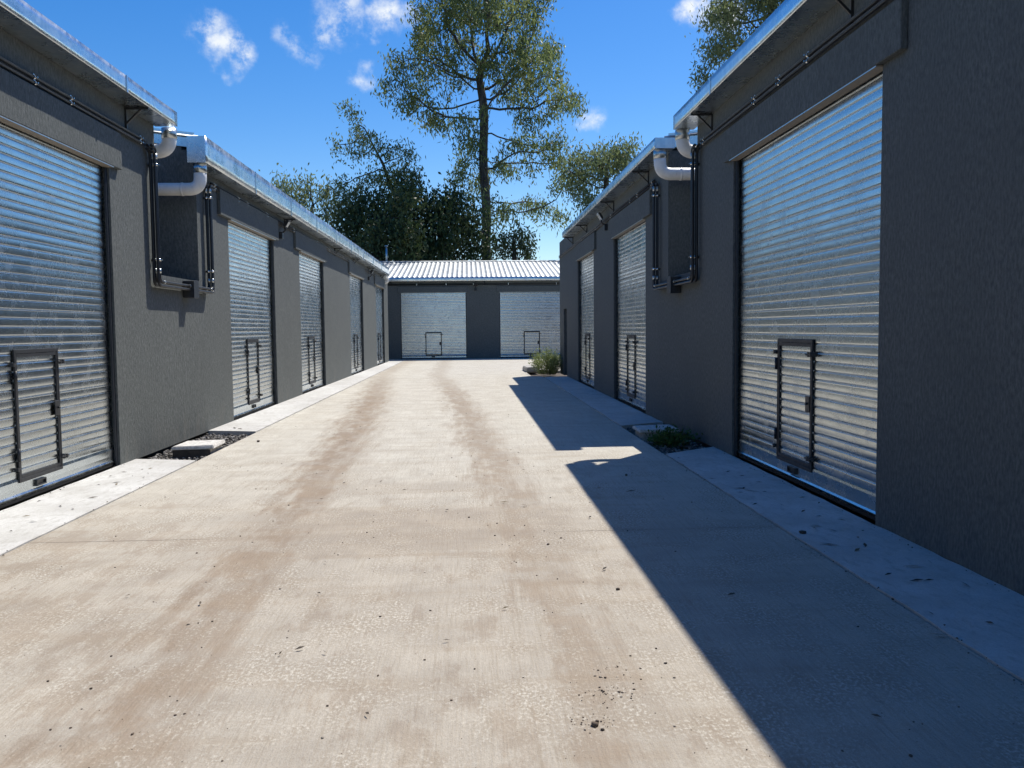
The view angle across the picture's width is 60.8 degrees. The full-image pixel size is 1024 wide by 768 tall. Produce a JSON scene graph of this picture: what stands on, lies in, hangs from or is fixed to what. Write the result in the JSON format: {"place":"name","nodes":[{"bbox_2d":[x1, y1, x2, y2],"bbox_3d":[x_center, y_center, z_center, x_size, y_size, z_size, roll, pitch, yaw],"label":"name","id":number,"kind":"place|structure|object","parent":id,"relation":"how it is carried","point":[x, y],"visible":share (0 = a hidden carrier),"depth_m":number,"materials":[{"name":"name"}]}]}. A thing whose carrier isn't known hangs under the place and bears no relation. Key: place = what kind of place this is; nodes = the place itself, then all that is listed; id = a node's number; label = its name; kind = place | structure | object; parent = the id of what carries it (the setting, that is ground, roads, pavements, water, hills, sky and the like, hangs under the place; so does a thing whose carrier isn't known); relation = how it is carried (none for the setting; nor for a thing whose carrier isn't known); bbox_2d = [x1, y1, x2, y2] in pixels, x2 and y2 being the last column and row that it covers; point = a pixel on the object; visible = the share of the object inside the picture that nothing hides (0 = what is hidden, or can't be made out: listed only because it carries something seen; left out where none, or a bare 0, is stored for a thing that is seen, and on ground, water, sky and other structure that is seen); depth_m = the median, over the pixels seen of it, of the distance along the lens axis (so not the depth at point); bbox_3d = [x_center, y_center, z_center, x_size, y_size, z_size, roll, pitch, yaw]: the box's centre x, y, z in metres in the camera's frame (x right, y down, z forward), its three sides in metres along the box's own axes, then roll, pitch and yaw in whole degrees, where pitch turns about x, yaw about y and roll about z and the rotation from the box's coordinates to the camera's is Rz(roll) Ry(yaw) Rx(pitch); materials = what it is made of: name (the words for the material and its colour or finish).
{"place":"outdoors","nodes":[
{"label":"outdoors","id":0,"kind":"place"},
{"bbox_2d":[0,459,196,555],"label":"pavement","id":1,"kind":"structure","parent":0,"point":[47,513],"depth_m":8.01,"materials":[{"name":"concrete"}]},
{"bbox_2d":[209,361,402,436],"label":"pavement","id":2,"kind":"structure","parent":0,"point":[253,423],"depth_m":17.38,"materials":[{"name":"concrete"}]},
{"bbox_2d":[0,0,388,508],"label":"storage building","id":3,"kind":"structure","parent":2,"relation":"on","point":[165,286],"depth_m":10.51,"materials":[{"name":"grey paint"}]},
{"bbox_2d":[0,115,117,508],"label":"roller door","id":4,"kind":"structure","parent":3,"relation":"in","point":[57,373],"depth_m":8.67,"materials":[{"name":"metal"}]},
{"bbox_2d":[228,219,276,419],"bbox_3d":[-4.898,-1.212,16.486,0.214,3.491,3.390,-1,4,-2],"label":"roller door","id":5,"kind":"structure","parent":3,"relation":"in","point":[250,259],"depth_m":16.43,"materials":[{"name":"metal"}]},
{"bbox_2d":[279,220,290,238],"bbox_3d":[-4.848,-3.297,18.609,0.230,0.390,0.216,-1,4,-3],"label":"floodlight","id":6,"kind":"object","parent":3,"relation":"attached to","point":[285,225],"visible":1,"depth_m":18.55,"materials":[{"name":"black metal"}]},
{"bbox_2d":[299,251,324,392],"bbox_3d":[-5.162,-1.590,22.458,0.217,3.491,3.370,-1,4,-2],"label":"roller door","id":7,"kind":"structure","parent":3,"relation":"in","point":[310,267],"depth_m":22.53,"materials":[{"name":"metal"}]},
{"bbox_2d":[350,273,363,374],"bbox_3d":[-5.533,-2.126,30.914,0.217,3.491,3.450,-1,4,-2],"label":"roller door","id":8,"kind":"structure","parent":3,"relation":"in","point":[355,281],"depth_m":31.12,"materials":[{"name":"metal"}]},
{"bbox_2d":[376,285,384,364],"bbox_3d":[-5.870,-2.614,38.606,0.214,3.491,3.380,-1,4,-2],"label":"roller door","id":9,"kind":"structure","parent":3,"relation":"in","point":[379,308],"depth_m":38.92,"materials":[{"name":"metal"}]},
{"bbox_2d":[23,0,779,260],"label":"sky","id":10,"kind":"structure","parent":0,"point":[261,80],"materials":[{"name":"blue"}]},
{"bbox_2d":[29,377,776,542],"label":"road","id":11,"kind":"structure","parent":0,"point":[564,462],"depth_m":9.01,"materials":[{"name":"concrete"}]},
{"bbox_2d":[10,427,993,716],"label":"leaf litter","id":12,"kind":"object","parent":11,"relation":"on","point":[604,567],"visible":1,"depth_m":5.92,"materials":[{"name":"brown plant"}]},
{"bbox_2d":[0,357,874,524],"bbox_3d":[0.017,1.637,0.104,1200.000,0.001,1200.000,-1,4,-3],"label":"ground","id":13,"kind":"structure","parent":0,"point":[161,451],"depth_m":10.18,"materials":[{"name":"grey concrete"}]},
{"bbox_2d":[147,433,250,459],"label":"gravel","id":14,"kind":"structure","parent":13,"relation":"on","point":[168,454],"depth_m":12.62,"materials":[{"name":"grey gravel"}]},
{"bbox_2d":[171,440,224,460],"bbox_3d":[-4.037,0.859,11.268,0.516,0.203,0.634,-1,4,-3],"label":"inspection chamber","id":15,"kind":"object","parent":14,"relation":"on","point":[193,449],"visible":0.87,"depth_m":10.99,"materials":[{"name":"concrete"}]},
{"bbox_2d":[258,163,344,230],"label":"eucalyptus tree","id":16,"kind":"object","parent":13,"relation":"on","point":[288,190],"visible":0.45,"depth_m":60.31,"materials":[{"name":"green plant"}]},
{"bbox_2d":[325,97,425,209],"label":"eucalyptus tree","id":17,"kind":"object","parent":13,"relation":"on","point":[388,156],"visible":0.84,"depth_m":58.48,"materials":[{"name":"green plant"}]},
{"bbox_2d":[325,178,447,260],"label":"dense tree","id":18,"kind":"object","parent":13,"relation":"on","point":[374,230],"visible":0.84,"depth_m":54.39,"materials":[{"name":"green plant"}]},
{"bbox_2d":[387,160,510,260],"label":"dense tree","id":19,"kind":"object","parent":13,"relation":"on","point":[444,213],"visible":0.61,"depth_m":57.35,"materials":[{"name":"green plant"}]},
{"bbox_2d":[380,245,559,358],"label":"storage building","id":20,"kind":"structure","parent":13,"relation":"on","point":[445,310],"depth_m":45.20,"materials":[{"name":"paint"}]},
{"bbox_2d":[400,292,466,358],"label":"roller door","id":21,"kind":"structure","parent":20,"relation":"in","point":[433,325],"depth_m":45.12,"materials":[{"name":"metal"}]},
{"bbox_2d":[499,291,559,357],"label":"roller door","id":22,"kind":"structure","parent":20,"relation":"in","point":[529,321],"depth_m":45.36,"materials":[{"name":"metal"}]},
{"bbox_2d":[370,0,589,259],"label":"eucalyptus tree","id":23,"kind":"object","parent":13,"relation":"on","point":[472,20],"visible":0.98,"depth_m":63.37,"materials":[{"name":"green plant"}]},
{"bbox_2d":[488,221,540,259],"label":"dense tree","id":24,"kind":"object","parent":13,"relation":"on","point":[512,252],"visible":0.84,"depth_m":60.38,"materials":[{"name":"green plant"}]},
{"bbox_2d":[528,346,561,374],"bbox_3d":[1.201,-0.810,29.554,1.388,0.956,2.734,-1,4,-3],"label":"shrub","id":25,"kind":"object","parent":13,"relation":"on","point":[552,365],"visible":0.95,"depth_m":29.13,"materials":[{"name":"green plant"}]},
{"bbox_2d":[550,131,645,221],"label":"eucalyptus tree","id":26,"kind":"object","parent":13,"relation":"on","point":[602,164],"visible":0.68,"depth_m":55.40,"materials":[{"name":"green plant"}]},
{"bbox_2d":[627,427,704,453],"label":"gravel","id":27,"kind":"structure","parent":13,"relation":"on","point":[665,449],"depth_m":11.50,"materials":[{"name":"grey gravel"}]},
{"bbox_2d":[632,424,679,442],"bbox_3d":[2.053,0.717,12.498,0.578,0.205,0.617,-1,4,-3],"label":"inspection chamber","id":28,"kind":"object","parent":27,"relation":"on","point":[640,431],"visible":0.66,"depth_m":12.34,"materials":[{"name":"concrete"}]},
{"bbox_2d":[645,424,702,449],"bbox_3d":[2.185,0.696,11.681,0.798,0.347,0.733,2,5,36],"label":"weed plant","id":29,"kind":"object","parent":27,"relation":"on","point":[675,438],"visible":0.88,"depth_m":11.60,"materials":[{"name":"green plant"}]},
{"bbox_2d":[684,0,783,93],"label":"eucalyptus tree","id":30,"kind":"object","parent":13,"relation":"on","point":[725,13],"visible":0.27,"depth_m":32.70,"materials":[{"name":"green plant"}]},
{"bbox_2d":[368,358,559,378],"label":"road","id":31,"kind":"structure","parent":0,"point":[459,368],"depth_m":33.74,"materials":[{"name":"concrete"}]},
{"bbox_2d":[522,365,537,371],"bbox_3d":[0.677,-0.562,31.400,0.514,0.189,1.782,-1,4,-3],"label":"concrete block","id":32,"kind":"object","parent":31,"relation":"on","point":[526,368],"depth_m":30.62,"materials":[{"name":"grey concrete"}]},
{"bbox_2d":[0,527,1023,767],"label":"road","id":33,"kind":"structure","parent":0,"point":[823,678],"depth_m":4.07,"materials":[{"name":"concrete"}]},
{"bbox_2d":[2,379,1021,767],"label":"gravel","id":34,"kind":"structure","parent":33,"relation":"on","point":[594,723],"depth_m":3.94,"materials":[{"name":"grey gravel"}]},
{"bbox_2d":[544,376,662,430],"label":"pavement","id":35,"kind":"structure","parent":0,"point":[623,415],"depth_m":17.12,"materials":[{"name":"concrete"}]},
{"bbox_2d":[666,447,1023,683],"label":"pavement","id":36,"kind":"structure","parent":0,"point":[955,605],"depth_m":5.62,"materials":[{"name":"concrete"}]},
{"bbox_2d":[559,0,1023,595],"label":"storage building","id":37,"kind":"structure","parent":36,"relation":"on","point":[801,260],"depth_m":7.29,"materials":[{"name":"paint"}]},
{"bbox_2d":[576,251,593,387],"bbox_3d":[1.996,-1.706,23.132,0.214,3.491,3.168,-1,4,-3],"label":"roller door","id":38,"kind":"structure","parent":37,"relation":"in","point":[586,267],"depth_m":23.32,"materials":[{"name":"metal"}]},
{"bbox_2d":[596,212,607,230],"bbox_3d":[1.994,-3.591,19.287,0.229,0.390,0.216,-1,4,-3],"label":"floodlight","id":39,"kind":"object","parent":37,"relation":"attached to","point":[599,215],"visible":1,"depth_m":19.24,"materials":[{"name":"black metal"}]},
{"bbox_2d":[611,218,645,412],"bbox_3d":[2.309,-1.316,16.958,0.217,3.491,3.380,-1,4,-3],"label":"roller door","id":40,"kind":"structure","parent":37,"relation":"in","point":[630,380],"depth_m":16.94,"materials":[{"name":"metal"}]},
{"bbox_2d":[729,65,882,520],"bbox_3d":[2.739,-0.799,8.441,0.217,3.536,3.692,-1,4,-3],"label":"roller door","id":41,"kind":"structure","parent":37,"relation":"in","point":[807,209],"depth_m":7.99,"materials":[{"name":"metal"}]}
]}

